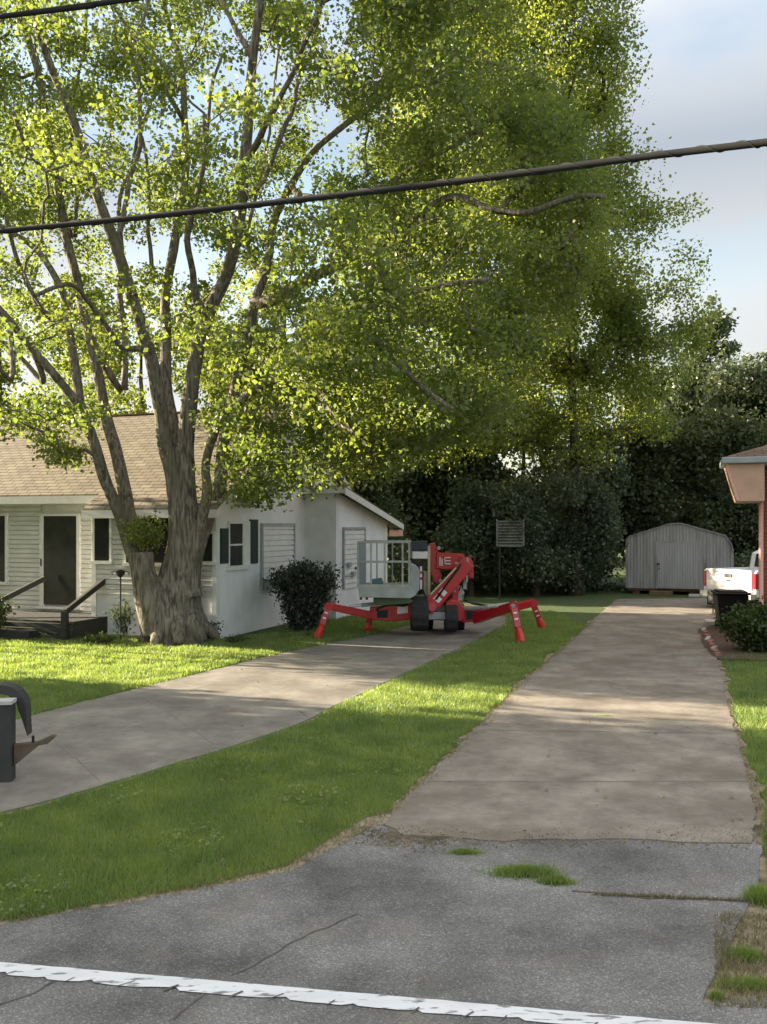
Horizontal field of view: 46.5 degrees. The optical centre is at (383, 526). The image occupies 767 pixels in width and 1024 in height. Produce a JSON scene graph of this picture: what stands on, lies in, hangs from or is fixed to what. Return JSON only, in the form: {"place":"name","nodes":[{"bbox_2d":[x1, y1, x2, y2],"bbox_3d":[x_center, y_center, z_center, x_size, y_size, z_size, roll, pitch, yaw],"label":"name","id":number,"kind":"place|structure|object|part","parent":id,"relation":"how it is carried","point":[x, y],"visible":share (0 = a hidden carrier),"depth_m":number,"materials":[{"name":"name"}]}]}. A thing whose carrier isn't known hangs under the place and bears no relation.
{"place":"outdoors","nodes":[
{"label":"outdoors","id":0,"kind":"place"},
{"bbox_2d":[0,0,142,18],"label":"power line","id":1,"kind":"object","parent":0,"point":[70,7],"visible":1,"depth_m":7.98,"materials":[{"name":"black rubber"}]},
{"bbox_2d":[0,617,505,812],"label":"driveway","id":2,"kind":"structure","parent":0,"point":[107,739],"depth_m":12.02,"materials":[{"name":"concrete"}]},
{"bbox_2d":[0,682,56,782],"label":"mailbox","id":3,"kind":"object","parent":2,"relation":"on","point":[13,753],"visible":0.98,"depth_m":8.71,"materials":[{"name":"grey plastic"}]},
{"bbox_2d":[35,720,99,780],"bbox_3d":[-3.591,2.473,10.028,0.028,0.001,3.222,0,0,-32],"label":"driveway joint","id":4,"kind":"object","parent":2,"relation":"on","point":[69,752],"visible":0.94,"depth_m":9.68,"materials":[{"name":"grey concrete"}]},
{"bbox_2d":[137,691,218,746],"bbox_3d":[-2.776,2.473,11.722,0.028,0.001,3.921,0,0,-29],"label":"driveway joint","id":5,"kind":"object","parent":2,"relation":"on","point":[180,720],"visible":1,"depth_m":11.35,"materials":[{"name":"grey concrete"}]},
{"bbox_2d":[225,668,308,716],"bbox_3d":[-1.858,2.473,13.585,0.023,0.001,4.329,0,0,-24],"label":"driveway joint","id":6,"kind":"object","parent":2,"relation":"on","point":[267,692],"visible":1,"depth_m":13.34,"materials":[{"name":"grey concrete"}]},
{"bbox_2d":[313,540,545,643],"bbox_3d":[1.201,1.431,20.433,5.531,2.228,2.954,0,0,0],"label":"spider lift","id":7,"kind":"object","parent":2,"relation":"on","point":[396,601],"visible":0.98,"depth_m":20.26,"materials":[{"name":"metal"}]},
{"bbox_2d":[0,670,525,774],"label":"lawn grass","id":8,"kind":"structure","parent":0,"point":[305,754],"depth_m":11.24,"materials":[{"name":"green plant"}]},
{"bbox_2d":[0,610,584,674],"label":"lawn grass","id":9,"kind":"structure","parent":0,"point":[53,657],"depth_m":17.68,"materials":[{"name":"green plant"}]},
{"bbox_2d":[0,823,766,1023],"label":"asphalt road","id":10,"kind":"structure","parent":0,"point":[436,923],"depth_m":5.37,"materials":[{"name":"grey asphalt"}]},
{"bbox_2d":[0,980,56,1004],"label":"asphalt crack","id":11,"kind":"object","parent":10,"relation":"on","point":[42,987],"visible":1,"depth_m":4.75,"materials":[{"name":"grey asphalt"}]},
{"bbox_2d":[171,993,204,1019],"bbox_3d":[-1.000,2.482,4.648,0.022,0.001,0.342,0,0,23],"label":"asphalt crack","id":12,"kind":"object","parent":10,"relation":"on","point":[183,1009],"visible":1,"depth_m":4.61,"materials":[{"name":"grey asphalt"}]},
{"bbox_2d":[231,913,357,974],"bbox_3d":[-0.515,2.482,5.345,0.050,0.001,1.036,0,0,40],"label":"asphalt crack","id":13,"kind":"object","parent":10,"relation":"on","point":[291,942],"visible":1,"depth_m":5.32,"materials":[{"name":"black asphalt"}]},
{"bbox_2d":[0,962,713,1023],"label":"road edge line","id":14,"kind":"object","parent":10,"relation":"on","point":[328,996],"visible":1,"depth_m":4.71,"materials":[{"name":"paint"}]},
{"bbox_2d":[442,843,488,855],"bbox_3d":[0.623,2.466,6.809,0.371,0.048,0.159,0,0,0],"label":"grass tuft","id":15,"kind":"object","parent":10,"relation":"on","point":[462,851],"visible":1,"depth_m":6.78,"materials":[{"name":"green plant"}]},
{"bbox_2d":[476,859,571,880],"bbox_3d":[1.010,2.443,6.400,0.712,0.093,0.326,0,0,0],"label":"grass tuft","id":16,"kind":"object","parent":10,"relation":"on","point":[520,870],"visible":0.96,"depth_m":6.36,"materials":[{"name":"green plant"}]},
{"bbox_2d":[523,870,586,886],"bbox_3d":[1.200,2.457,6.206,0.449,0.065,0.216,0,0,0],"label":"grass tuft","id":17,"kind":"object","parent":10,"relation":"on","point":[557,879],"visible":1,"depth_m":6.21,"materials":[{"name":"green plant"}]},
{"bbox_2d":[572,890,757,902],"bbox_3d":[1.909,2.482,5.975,1.268,0.001,0.077,0,0,8],"label":"asphalt crack","id":18,"kind":"object","parent":10,"relation":"on","point":[642,896],"visible":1,"depth_m":5.99,"materials":[{"name":"black asphalt"}]},
{"bbox_2d":[592,890,763,901],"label":"crack weeds","id":19,"kind":"object","parent":18,"relation":"on","point":[621,894],"visible":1,"depth_m":5.97,"materials":[{"name":"green plant"}]},
{"bbox_2d":[0,550,766,917],"bbox_3d":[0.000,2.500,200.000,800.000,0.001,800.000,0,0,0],"label":"ground","id":20,"kind":"structure","parent":0,"point":[586,606],"depth_m":27.24,"materials":[{"name":"green plant"}]},
{"bbox_2d":[0,595,19,629],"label":"shrub","id":21,"kind":"object","parent":20,"relation":"on","point":[3,611],"visible":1,"depth_m":19.84,"materials":[{"name":"green plant"}]},
{"bbox_2d":[0,300,37,418],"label":"broadleaf tree","id":22,"kind":"object","parent":20,"relation":"on","point":[5,366],"visible":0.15,"depth_m":43.08,"materials":[{"name":"green plant"}]},
{"bbox_2d":[0,576,106,640],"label":"wooden porch","id":23,"kind":"object","parent":20,"relation":"on","point":[81,626],"visible":0.77,"depth_m":19.97,"materials":[{"name":"grey wood"}]},
{"bbox_2d":[9,270,143,415],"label":"broadleaf tree","id":24,"kind":"object","parent":20,"relation":"on","point":[84,355],"visible":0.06,"depth_m":47.68,"materials":[{"name":"green plant"}]},
{"bbox_2d":[79,631,125,644],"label":"weeds","id":25,"kind":"object","parent":20,"relation":"on","point":[92,638],"visible":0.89,"depth_m":18.72,"materials":[{"name":"green plant"}]},
{"bbox_2d":[103,597,135,634],"bbox_3d":[-5.872,2.019,20.560,1.144,0.977,0.917,0,0,0],"label":"shrub","id":26,"kind":"object","parent":20,"relation":"on","point":[124,617],"visible":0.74,"depth_m":20.39,"materials":[{"name":"green plant"}]},
{"bbox_2d":[111,570,129,638],"bbox_3d":[-5.725,1.719,19.430,0.375,1.563,0.196,0,0,26],"label":"garden lantern","id":27,"kind":"object","parent":20,"relation":"on","point":[120,573],"visible":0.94,"depth_m":19.41,"materials":[{"name":"black metal"}]},
{"bbox_2d":[79,282,187,414],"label":"broadleaf tree","id":28,"kind":"object","parent":20,"relation":"on","point":[117,372],"visible":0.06,"depth_m":44.43,"materials":[{"name":"green plant"}]},
{"bbox_2d":[0,406,403,638],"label":"white house","id":29,"kind":"structure","parent":20,"relation":"on","point":[58,530],"depth_m":21.91,"materials":[{"name":"beige paint"}]},
{"bbox_2d":[0,513,8,584],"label":"window","id":30,"kind":"structure","parent":29,"relation":"in","point":[4,525],"depth_m":22.31,"materials":[{"name":"white wood"}]},
{"bbox_2d":[35,513,82,609],"bbox_3d":[-7.900,0.847,21.758,1.321,2.328,0.140,0,0,19],"label":"door","id":31,"kind":"structure","parent":29,"relation":"in","point":[60,535],"depth_m":21.76,"materials":[{"name":"white plastic"}]},
{"bbox_2d":[91,518,113,563],"bbox_3d":[-6.495,0.266,20.623,0.566,1.200,0.120,0,0,19],"label":"window","id":32,"kind":"structure","parent":29,"relation":"in","point":[102,528],"depth_m":20.60,"materials":[{"name":"glass"}]},
{"bbox_2d":[122,518,167,565],"bbox_3d":[-5.242,0.305,20.181,1.491,1.182,0.120,0,0,19],"label":"window","id":33,"kind":"structure","parent":29,"relation":"in","point":[158,558],"depth_m":20.10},
{"bbox_2d":[202,531,215,564],"bbox_3d":[-3.891,0.471,19.711,0.441,0.746,0.120,0,0,19],"label":"window","id":34,"kind":"structure","parent":29,"relation":"in","point":[209,558],"depth_m":19.66,"materials":[{"name":"glass"}]},
{"bbox_2d":[226,521,252,570],"bbox_3d":[-3.315,0.431,20.599,0.099,1.116,1.077,0,0,19],"label":"window","id":35,"kind":"structure","parent":29,"relation":"in","point":[239,531],"depth_m":20.57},
{"bbox_2d":[204,617,223,639],"bbox_3d":[-3.914,2.210,19.442,0.935,0.599,0.726,0,0,0],"label":"shrub","id":36,"kind":"object","parent":20,"relation":"on","point":[214,625],"visible":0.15,"depth_m":19.50,"materials":[{"name":"green plant"}]},
{"bbox_2d":[0,768,428,919],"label":"lawn grass","id":37,"kind":"structure","parent":20,"relation":"on","point":[160,865],"depth_m":7.26,"materials":[{"name":"green plant"}]},
{"bbox_2d":[179,285,249,409],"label":"broadleaf tree","id":38,"kind":"object","parent":20,"relation":"on","point":[224,302],"visible":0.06,"depth_m":49.50,"materials":[{"name":"green plant"}]},
{"bbox_2d":[221,632,254,643],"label":"weeds","id":39,"kind":"object","parent":20,"relation":"on","point":[239,637],"visible":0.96,"depth_m":18.99,"materials":[{"name":"green plant"}]},
{"bbox_2d":[0,683,510,913],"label":"lawn weeds","id":40,"kind":"object","parent":20,"relation":"on","point":[173,835],"visible":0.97,"depth_m":7.81,"materials":[{"name":"green plant"}]},
{"bbox_2d":[6,618,507,813],"bbox_3d":[-0.980,2.491,15.602,3.634,0.001,19.855,0,0,25],"label":"driveway dirt edge","id":41,"kind":"object","parent":20,"relation":"on","point":[504,624],"visible":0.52,"depth_m":12.57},
{"bbox_2d":[232,248,321,406],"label":"broadleaf tree","id":42,"kind":"object","parent":20,"relation":"on","point":[251,282],"visible":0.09,"depth_m":44.16,"materials":[{"name":"green plant"}]},
{"bbox_2d":[0,628,575,920],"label":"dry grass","id":43,"kind":"structure","parent":20,"relation":"on","point":[214,797],"depth_m":7.72,"materials":[{"name":"green plant"}]},
{"bbox_2d":[262,556,343,630],"bbox_3d":[-1.928,1.602,21.317,1.959,1.818,1.664,0,0,0],"label":"round shrub","id":44,"kind":"object","parent":20,"relation":"on","point":[304,589],"visible":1,"depth_m":21.06,"materials":[{"name":"green plant"}]},
{"bbox_2d":[0,0,630,645],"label":"maple tree","id":45,"kind":"object","parent":20,"relation":"on","point":[540,254],"visible":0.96,"depth_m":17.40,"materials":[{"name":"green plant"}]},
{"bbox_2d":[312,348,406,410],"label":"broadleaf tree","id":46,"kind":"object","parent":20,"relation":"on","point":[347,396],"visible":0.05,"depth_m":45.66,"materials":[{"name":"green plant"}]},
{"bbox_2d":[320,402,419,580],"bbox_3d":[-1.099,-0.873,32.155,4.869,6.949,4.729,0,0,0],"label":"evergreen tree","id":47,"kind":"object","parent":20,"relation":"on","point":[368,494],"visible":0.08,"depth_m":31.71,"materials":[{"name":"green plant"}]},
{"bbox_2d":[0,621,766,1008],"bbox_3d":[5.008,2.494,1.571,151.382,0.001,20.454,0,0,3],"label":"sandy verge","id":48,"kind":"structure","parent":20,"relation":"on","point":[762,878],"depth_m":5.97,"materials":[{"name":"plant"}]},
{"bbox_2d":[707,988,726,1000],"bbox_3d":[1.757,2.469,4.706,0.112,0.042,0.102,0,0,0],"label":"grass tuft","id":49,"kind":"object","parent":48,"relation":"on","point":[712,994],"visible":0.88,"depth_m":4.70,"materials":[{"name":"green plant"}]},
{"bbox_2d":[706,972,766,992],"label":"grass tuft","id":50,"kind":"object","parent":48,"relation":"on","point":[750,981],"visible":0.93,"depth_m":4.83,"materials":[{"name":"green plant"}]},
{"bbox_2d":[717,942,765,962],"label":"grass tuft","id":51,"kind":"object","parent":48,"relation":"on","point":[748,951],"visible":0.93,"depth_m":5.14,"materials":[{"name":"green plant"}]},
{"bbox_2d":[739,877,766,907],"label":"grass tuft","id":52,"kind":"object","parent":48,"relation":"on","point":[758,893],"visible":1,"depth_m":5.92,"materials":[{"name":"green plant"}]},
{"bbox_2d":[370,448,464,547],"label":"evergreen tree","id":53,"kind":"object","parent":20,"relation":"on","point":[404,487],"visible":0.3,"depth_m":38.84,"materials":[{"name":"green plant"}]},
{"bbox_2d":[419,474,517,596],"bbox_3d":[3.075,0.371,31.995,3.639,4.459,3.813,0,0,0],"label":"evergreen tree","id":54,"kind":"object","parent":20,"relation":"on","point":[465,533],"visible":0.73,"depth_m":31.46,"materials":[{"name":"green plant"}]},
{"bbox_2d":[410,416,527,533],"bbox_3d":[4.032,-2.233,40.878,6.198,9.673,6.364,0,0,0],"label":"evergreen tree","id":55,"kind":"object","parent":20,"relation":"on","point":[477,468],"visible":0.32,"depth_m":38.89,"materials":[{"name":"green plant"}]},
{"bbox_2d":[215,637,746,867],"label":"fallen leaves","id":56,"kind":"object","parent":20,"relation":"on","point":[692,846],"visible":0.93,"depth_m":8.13,"materials":[{"name":"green plant"}]},
{"bbox_2d":[496,519,524,598],"bbox_3d":[4.356,1.127,30.687,0.970,2.746,0.095,0,0,0],"label":"board on post","id":57,"kind":"object","parent":20,"relation":"on","point":[509,545],"visible":0.95,"depth_m":30.64,"materials":[{"name":"grey wood"}]},
{"bbox_2d":[403,495,625,565],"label":"distant woods","id":58,"kind":"object","parent":20,"relation":"on","point":[609,565],"depth_m":58.43,"materials":[{"name":"green plant"}]},
{"bbox_2d":[465,381,569,524],"bbox_3d":[5.718,-2.066,38.958,5.639,9.343,6.446,0,0,0],"label":"evergreen tree","id":59,"kind":"object","parent":20,"relation":"on","point":[535,470],"visible":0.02,"depth_m":37.08,"materials":[{"name":"green plant"}]},
{"bbox_2d":[316,0,721,595],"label":"broadleaf tree","id":60,"kind":"object","parent":20,"relation":"on","point":[628,330],"visible":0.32,"depth_m":31.39,"materials":[{"name":"green plant"}]},
{"bbox_2d":[478,465,590,596],"bbox_3d":[5.338,0.195,31.990,4.004,4.818,3.618,0,0,0],"label":"evergreen tree","id":61,"kind":"object","parent":20,"relation":"on","point":[519,501],"visible":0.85,"depth_m":31.31,"materials":[{"name":"green plant"}]},
{"bbox_2d":[368,599,766,844],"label":"driveway dirt edge","id":62,"kind":"object","parent":20,"relation":"on","point":[724,678],"visible":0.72,"depth_m":9.71,"materials":[{"name":"brown soil"}]},
{"bbox_2d":[387,537,757,593],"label":"undergrowth","id":63,"kind":"object","parent":20,"relation":"on","point":[597,584],"visible":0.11,"depth_m":33.74,"materials":[{"name":"green plant"}]},
{"bbox_2d":[537,467,628,594],"bbox_3d":[7.225,0.218,32.757,3.272,4.768,2.608,0,0,0],"label":"evergreen tree","id":64,"kind":"object","parent":20,"relation":"on","point":[599,526],"visible":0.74,"depth_m":32.21,"materials":[{"name":"green plant"}]},
{"bbox_2d":[537,387,639,584],"bbox_3d":[8.050,-1.712,37.052,4.931,8.625,5.750,0,0,0],"label":"evergreen tree","id":65,"kind":"object","parent":20,"relation":"on","point":[607,474],"visible":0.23,"depth_m":35.67,"materials":[{"name":"green plant"}]},
{"bbox_2d":[611,328,705,530],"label":"evergreen tree","id":66,"kind":"object","parent":20,"relation":"on","point":[667,402],"visible":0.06,"depth_m":45.60,"materials":[{"name":"green plant"}]},
{"bbox_2d":[649,591,672,595],"bbox_3d":[10.059,2.420,32.359,0.800,0.160,0.250,0,0,19],"label":"timber block","id":67,"kind":"object","parent":20,"relation":"on","point":[660,593],"depth_m":32.24,"materials":[{"name":"brown wood"}]},
{"bbox_2d":[611,404,712,557],"bbox_3d":[11.099,-1.329,38.124,5.200,7.869,5.247,0,0,0],"label":"broadleaf tree","id":68,"kind":"object","parent":20,"relation":"on","point":[653,473],"visible":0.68,"depth_m":36.60,"materials":[{"name":"green plant"}]},
{"bbox_2d":[626,523,733,593],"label":"metal shed","id":69,"kind":"structure","parent":20,"relation":"on","point":[675,557],"depth_m":32.62,"materials":[{"name":"metal"}]},
{"bbox_2d":[656,541,699,589],"bbox_3d":[10.735,1.410,32.556,1.540,1.740,0.070,0,0,19],"label":"door","id":70,"kind":"structure","parent":69,"relation":"in","point":[677,562],"depth_m":32.56,"materials":[{"name":"metal"}]},
{"bbox_2d":[689,594,706,597],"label":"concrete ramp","id":71,"kind":"structure","parent":20,"relation":"on","point":[694,595],"depth_m":31.59,"materials":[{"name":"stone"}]},
{"bbox_2d":[634,293,763,533],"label":"conifer tree","id":72,"kind":"object","parent":20,"relation":"on","point":[727,347],"visible":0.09,"depth_m":43.41,"materials":[{"name":"green plant"}]},
{"bbox_2d":[665,402,766,558],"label":"broadleaf tree","id":73,"kind":"object","parent":20,"relation":"on","point":[711,436],"visible":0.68,"depth_m":36.05,"materials":[{"name":"green plant"}]},
{"bbox_2d":[674,390,766,499],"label":"evergreen tree","id":74,"kind":"object","parent":20,"relation":"on","point":[744,413],"visible":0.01,"depth_m":42.88,"materials":[{"name":"green plant"}]},
{"bbox_2d":[711,589,750,625],"bbox_3d":[8.526,2.030,21.944,0.800,0.939,0.868,0,0,11],"label":"trash bin","id":75,"kind":"object","parent":20,"relation":"on","point":[722,598],"visible":0.75,"depth_m":21.63,"materials":[{"name":"black plastic"}]},
{"bbox_2d":[696,348,766,505],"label":"evergreen tree","id":76,"kind":"object","parent":20,"relation":"on","point":[737,386],"visible":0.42,"depth_m":40.30,"materials":[{"name":"green plant"}]},
{"bbox_2d":[697,625,766,659],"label":"mulch bed","id":77,"kind":"object","parent":20,"relation":"on","point":[723,645],"visible":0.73,"depth_m":18.36,"materials":[{"name":"brown soil"}]},
{"bbox_2d":[712,595,766,652],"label":"shrub","id":78,"kind":"object","parent":77,"relation":"on","point":[747,631],"visible":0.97,"depth_m":17.51,"materials":[{"name":"green plant"}]},
{"bbox_2d":[707,489,758,557],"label":"evergreen tree","id":79,"kind":"object","parent":20,"relation":"on","point":[751,522],"visible":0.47,"depth_m":35.23,"materials":[{"name":"green plant"}]},
{"bbox_2d":[753,607,766,631],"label":"shrub","id":80,"kind":"object","parent":20,"relation":"on","point":[765,618],"visible":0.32,"depth_m":17.54,"materials":[{"name":"green plant"}]},
{"bbox_2d":[0,138,766,233],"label":"utility cable","id":81,"kind":"object","parent":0,"point":[699,149],"visible":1,"depth_m":5.50,"materials":[{"name":"black rubber"}]},
{"bbox_2d":[0,0,766,479],"label":"sky","id":82,"kind":"structure","parent":0,"point":[708,83],"materials":[{"name":"white"}]},
{"bbox_2d":[385,598,755,843],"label":"driveway","id":83,"kind":"structure","parent":0,"point":[582,687],"depth_m":9.78,"materials":[{"name":"concrete"}]},
{"bbox_2d":[336,700,766,853],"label":"gravel","id":84,"kind":"structure","parent":83,"relation":"on","point":[418,837],"depth_m":7.14,"materials":[{"name":"grey gravel"}]},
{"bbox_2d":[424,781,728,781],"bbox_3d":[1.965,2.473,8.661,3.159,0.001,0.019,0,0,0],"label":"driveway joint","id":85,"kind":"object","parent":83,"relation":"on","point":[575,781],"visible":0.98,"depth_m":8.66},
{"bbox_2d":[536,730,694,732],"bbox_3d":[2.671,2.473,10.776,3.093,0.001,0.020,0,0,3],"label":"driveway joint","id":86,"kind":"object","parent":83,"relation":"on","point":[615,731],"visible":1,"depth_m":10.77,"materials":[{"name":"grey concrete"}]},
{"bbox_2d":[705,619,715,624],"bbox_3d":[8.330,2.425,22.642,0.320,0.090,0.620,0,0,17],"label":"stone block","id":87,"kind":"object","parent":83,"relation":"on","point":[709,621],"depth_m":22.38,"materials":[{"name":"white stone"}]},
{"bbox_2d":[699,550,758,606],"bbox_3d":[12.909,1.670,28.249,6.080,1.940,1.965,0,0,-28],"label":"pickup truck","id":88,"kind":"object","parent":83,"relation":"on","point":[745,578],"visible":0.73,"depth_m":27.05,"materials":[{"name":"white paint"}]},
{"bbox_3d":[12.230,1.075,27.897,0.120,0.410,1.440,0,0,-28],"label":"rear window","id":89,"kind":"part","parent":88,"relation":"part of","materials":[{"name":"black glass"}]},
{"bbox_2d":[719,652,766,870],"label":"lawn grass","id":90,"kind":"structure","parent":0,"point":[759,739],"depth_m":11.97,"materials":[{"name":"green plant"}]},
{"bbox_2d":[720,445,766,606],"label":"brick house","id":91,"kind":"structure","parent":0,"point":[746,473],"depth_m":18.29,"materials":[{"name":"brown paint"}]}
]}

